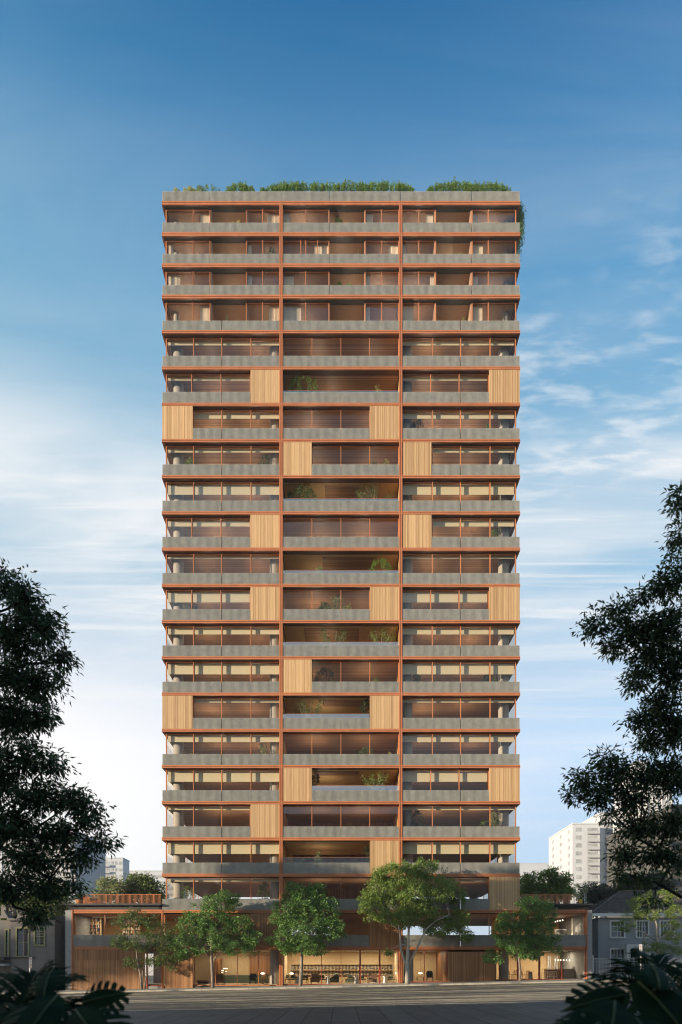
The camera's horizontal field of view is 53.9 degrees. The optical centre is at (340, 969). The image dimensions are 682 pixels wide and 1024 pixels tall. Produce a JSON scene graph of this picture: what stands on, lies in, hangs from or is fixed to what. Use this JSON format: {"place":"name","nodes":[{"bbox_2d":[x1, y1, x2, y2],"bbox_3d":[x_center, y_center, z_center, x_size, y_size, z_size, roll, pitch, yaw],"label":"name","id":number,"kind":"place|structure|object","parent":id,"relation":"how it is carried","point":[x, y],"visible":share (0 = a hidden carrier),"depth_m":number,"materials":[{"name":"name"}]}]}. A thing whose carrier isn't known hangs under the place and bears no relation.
{"place":"outdoors","nodes":[
{"label":"outdoors","id":0,"kind":"place"},
{"bbox_2d":[221,975,267,982],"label":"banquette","id":1,"kind":"object","parent":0,"point":[233,978],"visible":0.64,"depth_m":70.20,"materials":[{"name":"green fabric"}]},
{"bbox_2d":[145,969,392,983],"bbox_3d":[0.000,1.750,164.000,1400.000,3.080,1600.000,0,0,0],"label":"ground","id":2,"kind":"structure","parent":0,"point":[150,979],"depth_m":194.51,"materials":[{"name":"grey concrete"}]},
{"bbox_2d":[0,905,64,991],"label":"stucco house","id":3,"kind":"structure","parent":2,"relation":"on","point":[21,947],"depth_m":64.65,"materials":[{"name":"grey paint"}]},
{"bbox_2d":[4,929,9,956],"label":"window","id":4,"kind":"structure","parent":3,"relation":"in","point":[6,931],"depth_m":64.88,"materials":[{"name":"grey glass"}]},
{"bbox_2d":[15,927,28,956],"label":"window","id":5,"kind":"structure","parent":3,"relation":"in","point":[21,937],"depth_m":64.68,"materials":[{"name":"grey glass"}]},
{"bbox_2d":[34,927,44,945],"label":"window","id":6,"kind":"structure","parent":3,"relation":"in","point":[40,935],"depth_m":64.68,"materials":[{"name":"grey glass"}]},
{"bbox_2d":[3,830,104,917],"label":"apartment block","id":7,"kind":"structure","parent":2,"relation":"on","point":[97,874],"depth_m":165.92,"materials":[{"name":"grey concrete"}]},
{"bbox_2d":[105,857,129,902],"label":"apartment block","id":8,"kind":"structure","parent":2,"relation":"on","point":[118,867],"depth_m":300.00,"materials":[{"name":"white concrete"}]},
{"bbox_2d":[129,870,186,974],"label":"apartment block","id":9,"kind":"structure","parent":2,"relation":"on","point":[157,874],"depth_m":354.00,"materials":[{"name":"white concrete"}]},
{"bbox_2d":[64,191,592,990],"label":"apartment tower","id":10,"kind":"structure","parent":2,"relation":"on","point":[248,547],"depth_m":64.18,"materials":[{"name":"brown wood"}]},
{"bbox_2d":[82,894,161,903],"bbox_3d":[-21.044,-6.728,64.500,7.631,0.980,0.070,0,0,0],"label":"terrace railing","id":11,"kind":"object","parent":10,"relation":"on","point":[117,898],"visible":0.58,"depth_m":64.49,"materials":[{"name":"metal"}]},
{"bbox_2d":[146,950,160,988],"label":"entrance door","id":12,"kind":"structure","parent":10,"relation":"in","point":[156,972],"depth_m":65.60,"materials":[{"name":"metal"}]},
{"bbox_2d":[166,209,209,222],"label":"window","id":13,"kind":"structure","parent":10,"relation":"in","point":[203,217],"depth_m":64.47,"materials":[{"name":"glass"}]},
{"bbox_2d":[166,272,209,284],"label":"window","id":14,"kind":"structure","parent":10,"relation":"in","point":[172,280],"depth_m":64.69,"materials":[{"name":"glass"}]},
{"bbox_2d":[166,303,209,320],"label":"window","id":15,"kind":"structure","parent":10,"relation":"in","point":[204,310],"depth_m":64.68,"materials":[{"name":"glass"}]},
{"bbox_2d":[166,374,249,391],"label":"window","id":16,"kind":"structure","parent":10,"relation":"in","point":[169,379],"depth_m":64.76,"materials":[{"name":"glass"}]},
{"bbox_2d":[166,518,249,536],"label":"window","id":17,"kind":"structure","parent":10,"relation":"in","point":[170,523],"depth_m":64.76,"materials":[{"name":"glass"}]},
{"bbox_2d":[166,590,249,608],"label":"window","id":18,"kind":"structure","parent":10,"relation":"in","point":[173,597],"depth_m":64.76,"materials":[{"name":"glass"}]},
{"bbox_2d":[166,806,249,836],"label":"window","id":19,"kind":"structure","parent":10,"relation":"in","point":[169,807],"depth_m":64.76,"materials":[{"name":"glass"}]},
{"bbox_2d":[166,338,278,365],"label":"window","id":20,"kind":"structure","parent":10,"relation":"in","point":[169,343],"depth_m":64.76,"materials":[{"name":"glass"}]},
{"bbox_2d":[166,446,278,474],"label":"window","id":21,"kind":"structure","parent":10,"relation":"in","point":[169,450],"depth_m":64.76,"materials":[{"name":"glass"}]},
{"bbox_2d":[166,482,278,510],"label":"window","id":22,"kind":"structure","parent":10,"relation":"in","point":[172,489],"depth_m":64.76,"materials":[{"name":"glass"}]},
{"bbox_2d":[166,554,278,583],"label":"window","id":23,"kind":"structure","parent":10,"relation":"in","point":[166,554],"depth_m":64.76,"materials":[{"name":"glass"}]},
{"bbox_2d":[166,626,278,655],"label":"window","id":24,"kind":"structure","parent":10,"relation":"in","point":[171,631],"depth_m":64.76,"materials":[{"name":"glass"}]},
{"bbox_2d":[166,662,278,691],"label":"window","id":25,"kind":"structure","parent":10,"relation":"in","point":[172,668],"depth_m":64.76,"materials":[{"name":"glass"}]},
{"bbox_2d":[166,734,278,764],"bbox_3d":[-11.326,-21.056,64.551,10.919,3.120,0.462,0,0,0],"label":"window","id":26,"kind":"structure","parent":10,"relation":"in","point":[170,738],"depth_m":64.76,"materials":[{"name":"glass"}]},
{"bbox_2d":[166,770,278,800],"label":"window","id":27,"kind":"structure","parent":10,"relation":"in","point":[173,775],"depth_m":64.76,"materials":[{"name":"glass"}]},
{"bbox_2d":[166,842,278,873],"bbox_3d":[-11.326,-10.699,64.551,10.919,3.120,0.462,0,0,0],"label":"window","id":28,"kind":"structure","parent":10,"relation":"in","point":[173,848],"depth_m":64.76,"materials":[{"name":"glass"}]},
{"bbox_2d":[166,878,278,909],"bbox_3d":[-11.326,-7.247,64.551,10.919,3.120,0.462,0,0,0],"label":"window","id":29,"kind":"structure","parent":10,"relation":"in","point":[169,880],"depth_m":64.76,"materials":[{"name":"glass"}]},
{"bbox_2d":[193,410,278,438],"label":"window","id":30,"kind":"structure","parent":10,"relation":"in","point":[197,416],"depth_m":64.76,"materials":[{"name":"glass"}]},
{"bbox_2d":[193,698,278,728],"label":"window","id":31,"kind":"structure","parent":10,"relation":"in","point":[196,701],"depth_m":64.76,"materials":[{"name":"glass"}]},
{"bbox_2d":[194,950,278,985],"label":"shop window","id":32,"kind":"structure","parent":10,"relation":"in","point":[237,950],"depth_m":64.22,"materials":[{"name":"glass"}]},
{"bbox_2d":[224,181,254,191],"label":"rooftop hedge","id":33,"kind":"object","parent":10,"relation":"on","point":[243,187],"visible":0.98,"depth_m":64.22,"materials":[{"name":"plant"}]},
{"bbox_2d":[246,209,278,222],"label":"window","id":34,"kind":"structure","parent":10,"relation":"in","point":[270,217],"depth_m":64.47,"materials":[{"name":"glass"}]},
{"bbox_2d":[246,302,278,320],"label":"window","id":35,"kind":"structure","parent":10,"relation":"in","point":[273,311],"depth_m":64.74,"materials":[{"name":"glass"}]},
{"bbox_2d":[286,484,317,500],"bbox_3d":[-3.765,-45.268,64.912,3.086,3.207,1.254,0,0,0],"label":"balcony plant","id":36,"kind":"object","parent":10,"relation":"on","point":[298,489],"visible":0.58,"depth_m":64.72,"materials":[{"name":"green plant"}]},
{"bbox_2d":[288,375,317,391],"bbox_3d":[-3.664,-55.851,64.912,3.066,3.658,1.237,0,0,0],"label":"balcony plant","id":37,"kind":"object","parent":10,"relation":"on","point":[298,385],"visible":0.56,"depth_m":64.84,"materials":[{"name":"green plant"}]},
{"bbox_2d":[283,209,328,222],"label":"window","id":38,"kind":"structure","parent":10,"relation":"in","point":[286,217],"depth_m":64.39,"materials":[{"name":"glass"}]},
{"bbox_2d":[283,240,328,253],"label":"window","id":39,"kind":"structure","parent":10,"relation":"in","point":[318,249],"depth_m":64.68,"materials":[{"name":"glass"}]},
{"bbox_2d":[283,302,328,320],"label":"window","id":40,"kind":"structure","parent":10,"relation":"in","point":[289,313],"depth_m":64.76,"materials":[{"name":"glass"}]},
{"bbox_2d":[293,699,323,717],"bbox_3d":[-3.174,-24.651,64.904,3.189,3.401,1.636,0,0,0],"label":"balcony plant","id":41,"kind":"object","parent":10,"relation":"on","point":[306,710],"visible":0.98,"depth_m":64.85,"materials":[{"name":"green plant"}]},
{"bbox_2d":[283,410,369,427],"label":"window","id":42,"kind":"structure","parent":10,"relation":"in","point":[283,410],"depth_m":64.44,"materials":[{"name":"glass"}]},
{"bbox_2d":[318,627,347,645],"bbox_3d":[-0.724,-31.554,64.908,3.056,3.397,1.505,0,0,0],"label":"balcony plant","id":43,"kind":"object","parent":10,"relation":"on","point":[326,638],"visible":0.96,"depth_m":64.82,"materials":[{"name":"green plant"}]},
{"bbox_2d":[260,178,415,200],"bbox_3d":[-0.381,-74.615,64.367,15.156,2.778,1.204,0,0,0],"label":"rooftop hedge","id":44,"kind":"object","parent":10,"relation":"on","point":[382,186],"visible":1,"depth_m":64.20,"materials":[{"name":"plant"}]},
{"bbox_2d":[283,338,398,355],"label":"window","id":45,"kind":"structure","parent":10,"relation":"in","point":[369,339],"depth_m":64.44,"materials":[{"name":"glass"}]},
{"bbox_2d":[283,518,398,536],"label":"window","id":46,"kind":"structure","parent":10,"relation":"in","point":[283,518],"depth_m":64.44,"materials":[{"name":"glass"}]},
{"bbox_2d":[283,734,398,753],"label":"window","id":47,"kind":"structure","parent":10,"relation":"in","point":[283,734],"depth_m":64.47,"materials":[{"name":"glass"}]},
{"bbox_2d":[283,806,398,825],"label":"window","id":48,"kind":"structure","parent":10,"relation":"in","point":[283,806],"depth_m":64.52,"materials":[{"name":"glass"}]},
{"bbox_2d":[283,950,398,984],"bbox_3d":[-0.012,-0.179,64.250,11.104,3.399,0.180,0,0,0],"label":"shop window","id":49,"kind":"structure","parent":10,"relation":"in","point":[321,950],"depth_m":64.16,"materials":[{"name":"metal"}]},
{"bbox_2d":[312,446,398,463],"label":"window","id":50,"kind":"structure","parent":10,"relation":"in","point":[369,447],"depth_m":64.44,"materials":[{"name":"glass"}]},
{"bbox_2d":[355,482,394,500],"bbox_3d":[3.213,-45.487,64.900,4.003,3.644,1.318,0,0,5],"label":"balcony plant","id":51,"kind":"object","parent":10,"relation":"on","point":[373,492],"visible":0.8,"depth_m":64.89,"materials":[{"name":"green plant"}]},
{"bbox_2d":[365,209,398,222],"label":"window","id":52,"kind":"structure","parent":10,"relation":"in","point":[368,217],"depth_m":64.39,"materials":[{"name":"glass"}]},
{"bbox_2d":[369,626,395,645],"bbox_3d":[3.938,-31.634,64.947,2.831,3.557,1.594,0,0,0],"label":"balcony plant","id":53,"kind":"object","parent":10,"relation":"on","point":[383,638],"visible":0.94,"depth_m":64.83,"materials":[{"name":"green plant"}]},
{"bbox_2d":[402,209,435,222],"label":"window","id":54,"kind":"structure","parent":10,"relation":"in","point":[429,217],"depth_m":64.39,"materials":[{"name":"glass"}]},
{"bbox_2d":[402,303,435,320],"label":"window","id":55,"kind":"structure","parent":10,"relation":"in","point":[407,312],"depth_m":64.69,"materials":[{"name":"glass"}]},
{"bbox_2d":[402,374,488,391],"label":"window","id":56,"kind":"structure","parent":10,"relation":"in","point":[430,379],"depth_m":64.76,"materials":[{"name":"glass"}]},
{"bbox_2d":[402,590,488,608],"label":"window","id":57,"kind":"structure","parent":10,"relation":"in","point":[430,597],"depth_m":64.76,"materials":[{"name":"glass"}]},
{"bbox_2d":[402,770,488,789],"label":"window","id":58,"kind":"structure","parent":10,"relation":"in","point":[430,776],"depth_m":64.76,"materials":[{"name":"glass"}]},
{"bbox_2d":[402,338,515,365],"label":"window","id":59,"kind":"structure","parent":10,"relation":"in","point":[489,343],"depth_m":64.76,"materials":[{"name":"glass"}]},
{"bbox_2d":[402,410,515,438],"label":"window","id":60,"kind":"structure","parent":10,"relation":"in","point":[489,416],"depth_m":64.76,"materials":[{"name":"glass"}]},
{"bbox_2d":[402,482,515,510],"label":"window","id":61,"kind":"structure","parent":10,"relation":"in","point":[489,489],"depth_m":64.76,"materials":[{"name":"glass"}]},
{"bbox_2d":[402,554,515,583],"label":"window","id":62,"kind":"structure","parent":10,"relation":"in","point":[489,557],"depth_m":64.52,"materials":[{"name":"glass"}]},
{"bbox_2d":[402,626,515,655],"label":"window","id":63,"kind":"structure","parent":10,"relation":"in","point":[489,631],"depth_m":64.76,"materials":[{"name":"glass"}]},
{"bbox_2d":[402,662,515,691],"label":"window","id":64,"kind":"structure","parent":10,"relation":"in","point":[489,668],"depth_m":64.76,"materials":[{"name":"glass"}]},
{"bbox_2d":[402,698,515,728],"bbox_3d":[11.309,-24.509,64.551,10.952,3.120,0.462,0,0,0],"label":"window","id":65,"kind":"structure","parent":10,"relation":"in","point":[489,701],"depth_m":64.76,"materials":[{"name":"glass"}]},
{"bbox_2d":[402,734,515,764],"bbox_3d":[11.309,-21.056,64.551,10.952,3.120,0.462,0,0,0],"label":"window","id":66,"kind":"structure","parent":10,"relation":"in","point":[489,738],"depth_m":64.76,"materials":[{"name":"glass"}]},
{"bbox_2d":[402,806,515,836],"bbox_3d":[11.309,-14.152,64.551,10.952,3.120,0.462,0,0,0],"label":"window","id":67,"kind":"structure","parent":10,"relation":"in","point":[489,808],"depth_m":64.76,"materials":[{"name":"glass"}]},
{"bbox_2d":[402,842,515,873],"bbox_3d":[11.309,-10.699,64.551,10.952,3.120,0.462,0,0,0],"label":"window","id":68,"kind":"structure","parent":10,"relation":"in","point":[489,848],"depth_m":64.76,"materials":[{"name":"glass"}]},
{"bbox_2d":[426,176,511,200],"bbox_3d":[12.266,-74.503,64.327,8.513,2.554,1.045,0,0,0],"label":"rooftop hedge","id":69,"kind":"object","parent":10,"relation":"on","point":[454,186],"visible":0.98,"depth_m":64.23,"materials":[{"name":"plant"}]},
{"bbox_2d":[432,446,515,474],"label":"window","id":70,"kind":"structure","parent":10,"relation":"in","point":[489,450],"depth_m":64.76,"materials":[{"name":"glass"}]},
{"bbox_2d":[432,518,515,546],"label":"window","id":71,"kind":"structure","parent":10,"relation":"in","point":[489,523],"depth_m":64.76,"materials":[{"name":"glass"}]},
{"bbox_2d":[472,209,515,222],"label":"window","id":72,"kind":"structure","parent":10,"relation":"in","point":[474,216],"depth_m":64.39,"materials":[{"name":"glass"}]},
{"bbox_2d":[472,240,515,253],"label":"window","id":73,"kind":"structure","parent":10,"relation":"in","point":[476,249],"depth_m":64.72,"materials":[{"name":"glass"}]},
{"bbox_2d":[472,302,515,320],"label":"window","id":74,"kind":"structure","parent":10,"relation":"in","point":[476,311],"depth_m":64.74,"materials":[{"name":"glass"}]},
{"bbox_2d":[516,201,526,260],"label":"hanging vine","id":75,"kind":"object","parent":10,"relation":"hanging from","point":[520,216],"visible":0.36,"depth_m":65.05,"materials":[{"name":"green plant"}]},
{"bbox_2d":[521,894,573,902],"bbox_3d":[19.854,-6.728,64.500,5.155,0.980,0.070,0,0,0],"label":"terrace railing","id":76,"kind":"object","parent":10,"relation":"on","point":[557,897],"visible":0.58,"depth_m":64.49,"materials":[{"name":"brown wood"}]},
{"bbox_2d":[520,863,548,898],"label":"apartment block","id":77,"kind":"structure","parent":2,"relation":"on","point":[529,868],"depth_m":364.00,"materials":[{"name":"white concrete"}]},
{"bbox_2d":[520,870,556,902],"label":"background tree","id":78,"kind":"object","parent":2,"relation":"on","point":[529,883],"visible":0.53,"depth_m":87.08,"materials":[{"name":"green plant"}]},
{"bbox_2d":[537,865,576,902],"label":"background tree","id":79,"kind":"object","parent":2,"relation":"on","point":[556,880],"visible":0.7,"depth_m":87.19,"materials":[{"name":"green plant"}]},
{"bbox_2d":[548,823,599,918],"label":"apartment block","id":80,"kind":"structure","parent":2,"relation":"on","point":[574,849],"depth_m":254.00,"materials":[{"name":"white concrete"}]},
{"bbox_2d":[575,880,615,917],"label":"background tree","id":81,"kind":"object","parent":2,"relation":"on","point":[595,894],"visible":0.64,"depth_m":93.30,"materials":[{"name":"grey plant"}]},
{"bbox_2d":[582,812,612,917],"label":"apartment block","id":82,"kind":"structure","parent":2,"relation":"on","point":[603,850],"depth_m":260.00,"materials":[{"name":"white concrete"}]},
{"bbox_2d":[589,890,681,974],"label":"grey house","id":83,"kind":"structure","parent":2,"relation":"on","point":[608,941],"depth_m":71.00,"materials":[{"name":"paint"}]},
{"bbox_2d":[610,948,624,966],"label":"window","id":84,"kind":"structure","parent":83,"relation":"in","point":[614,952],"depth_m":71.12,"materials":[{"name":"grey glass"}]},
{"bbox_2d":[610,920,625,937],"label":"window","id":85,"kind":"structure","parent":83,"relation":"in","point":[613,934],"depth_m":71.12,"materials":[{"name":"grey glass"}]},
{"bbox_2d":[636,920,648,937],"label":"window","id":86,"kind":"structure","parent":83,"relation":"in","point":[641,925],"depth_m":71.12,"materials":[{"name":"grey glass"}]},
{"bbox_2d":[606,804,681,917],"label":"apartment block","id":87,"kind":"structure","parent":2,"relation":"on","point":[675,877],"depth_m":135.53,"materials":[{"name":"grey concrete"}]},
{"bbox_2d":[619,783,671,829],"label":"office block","id":88,"kind":"structure","parent":2,"relation":"on","point":[662,802],"depth_m":194.00,"materials":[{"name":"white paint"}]},
{"bbox_2d":[2,977,672,992],"bbox_3d":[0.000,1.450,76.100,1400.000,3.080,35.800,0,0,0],"label":"pavement","id":89,"kind":"structure","parent":0,"point":[362,983],"depth_m":61.42,"materials":[{"name":"grey concrete"}]},
{"bbox_2d":[16,879,74,919],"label":"background tree","id":90,"kind":"object","parent":89,"relation":"on","point":[59,912],"visible":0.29,"depth_m":79.45,"materials":[{"name":"green plant"}]},
{"bbox_2d":[87,874,129,902],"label":"background tree","id":91,"kind":"object","parent":89,"relation":"on","point":[120,886],"visible":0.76,"depth_m":83.44,"materials":[{"name":"green plant"}]},
{"bbox_2d":[112,871,171,902],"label":"background tree","id":92,"kind":"object","parent":89,"relation":"on","point":[144,884],"visible":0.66,"depth_m":85.05,"materials":[{"name":"green plant"}]},
{"bbox_2d":[108,906,188,989],"bbox_3d":[-17.632,-1.942,61.500,7.526,7.802,3.886,0,0,0],"label":"street tree","id":93,"kind":"object","parent":89,"relation":"on","point":[155,943],"visible":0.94,"depth_m":61.27,"materials":[{"name":"green plant"}]},
{"bbox_2d":[168,889,261,987],"bbox_3d":[-11.459,-2.802,61.322,8.933,9.231,4.579,0,0,0],"label":"street tree","id":94,"kind":"object","parent":89,"relation":"on","point":[209,926],"visible":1,"depth_m":60.97,"materials":[{"name":"green plant"}]},
{"bbox_2d":[263,881,348,985],"bbox_3d":[-3.172,-3.265,61.294,7.473,9.817,4.538,0,0,20],"label":"street tree","id":95,"kind":"object","parent":89,"relation":"on","point":[295,915],"visible":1,"depth_m":60.88,"materials":[{"name":"green plant"}]},
{"bbox_2d":[356,857,475,983],"bbox_3d":[7.280,-4.480,61.722,11.441,11.792,5.411,0,0,-21],"label":"street tree","id":96,"kind":"object","parent":89,"relation":"on","point":[422,889],"visible":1,"depth_m":61.13,"materials":[{"name":"green plant"}]},
{"bbox_2d":[480,894,563,980],"bbox_3d":[16.599,-2.828,61.311,7.665,8.036,3.965,0,0,0],"label":"street tree","id":97,"kind":"object","parent":89,"relation":"on","point":[524,948],"visible":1,"depth_m":60.95,"materials":[{"name":"green plant"}]},
{"bbox_2d":[544,969,574,978],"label":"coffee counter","id":98,"kind":"object","parent":89,"relation":"on","point":[568,973],"visible":0.73,"depth_m":67.40,"materials":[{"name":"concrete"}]},
{"bbox_2d":[592,955,681,978],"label":"railing fence","id":99,"kind":"object","parent":89,"relation":"on","point":[606,961],"visible":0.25,"depth_m":64.38,"materials":[{"name":"metal"}]},
{"bbox_2d":[606,869,681,917],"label":"background tree","id":100,"kind":"object","parent":89,"relation":"on","point":[669,884],"visible":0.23,"depth_m":93.18,"materials":[{"name":"plant"}]},
{"bbox_2d":[613,889,681,968],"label":"garden tree","id":101,"kind":"object","parent":89,"relation":"on","point":[656,945],"visible":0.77,"depth_m":66.91,"materials":[{"name":"green plant"}]},
{"bbox_2d":[0,0,681,968],"label":"sky","id":102,"kind":"structure","parent":0,"point":[107,107],"materials":[{"name":"blue"}]},
{"bbox_2d":[6,982,680,1011],"bbox_3d":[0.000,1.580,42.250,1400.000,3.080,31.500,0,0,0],"label":"road","id":103,"kind":"structure","parent":0,"point":[351,996],"depth_m":38.89,"materials":[{"name":"grey asphalt"}]},
{"bbox_2d":[3,980,611,993],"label":"kerb","id":104,"kind":"structure","parent":103,"relation":"on","point":[342,986],"depth_m":58.00,"materials":[{"name":"concrete"}]},
{"bbox_2d":[129,999,631,1010],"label":"kerb","id":105,"kind":"structure","parent":103,"relation":"on","point":[356,1005],"depth_m":26.35,"materials":[{"name":"concrete"}]},
{"bbox_2d":[62,1000,639,1023],"bbox_3d":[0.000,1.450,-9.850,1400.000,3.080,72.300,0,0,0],"label":"pavement","id":106,"kind":"structure","parent":0,"point":[516,1013],"depth_m":21.23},
{"bbox_2d":[0,957,119,1019],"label":"palm","id":107,"kind":"object","parent":106,"relation":"on","point":[19,983],"visible":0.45,"depth_m":4.97,"materials":[{"name":"green plant"}]},
{"bbox_2d":[0,557,127,934],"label":"foreground tree","id":108,"kind":"object","parent":106,"relation":"on","point":[32,622],"visible":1,"depth_m":11.90,"materials":[{"name":"green plant"}]},
{"bbox_2d":[0,966,133,1023],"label":"monstera plant","id":109,"kind":"object","parent":106,"relation":"on","point":[48,1007],"visible":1,"depth_m":4.13,"materials":[{"name":"green plant"}]},
{"bbox_2d":[552,946,681,1023],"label":"palm","id":110,"kind":"object","parent":106,"relation":"on","point":[674,973],"visible":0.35,"depth_m":5.60,"materials":[{"name":"green plant"}]},
{"bbox_2d":[555,962,681,1023],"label":"monstera plant","id":111,"kind":"object","parent":106,"relation":"on","point":[656,999],"visible":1,"depth_m":3.78,"materials":[{"name":"green plant"}]},
{"bbox_2d":[558,480,681,916],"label":"foreground tree","id":112,"kind":"object","parent":106,"relation":"on","point":[653,628],"visible":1,"depth_m":11.93,"materials":[{"name":"green plant"}]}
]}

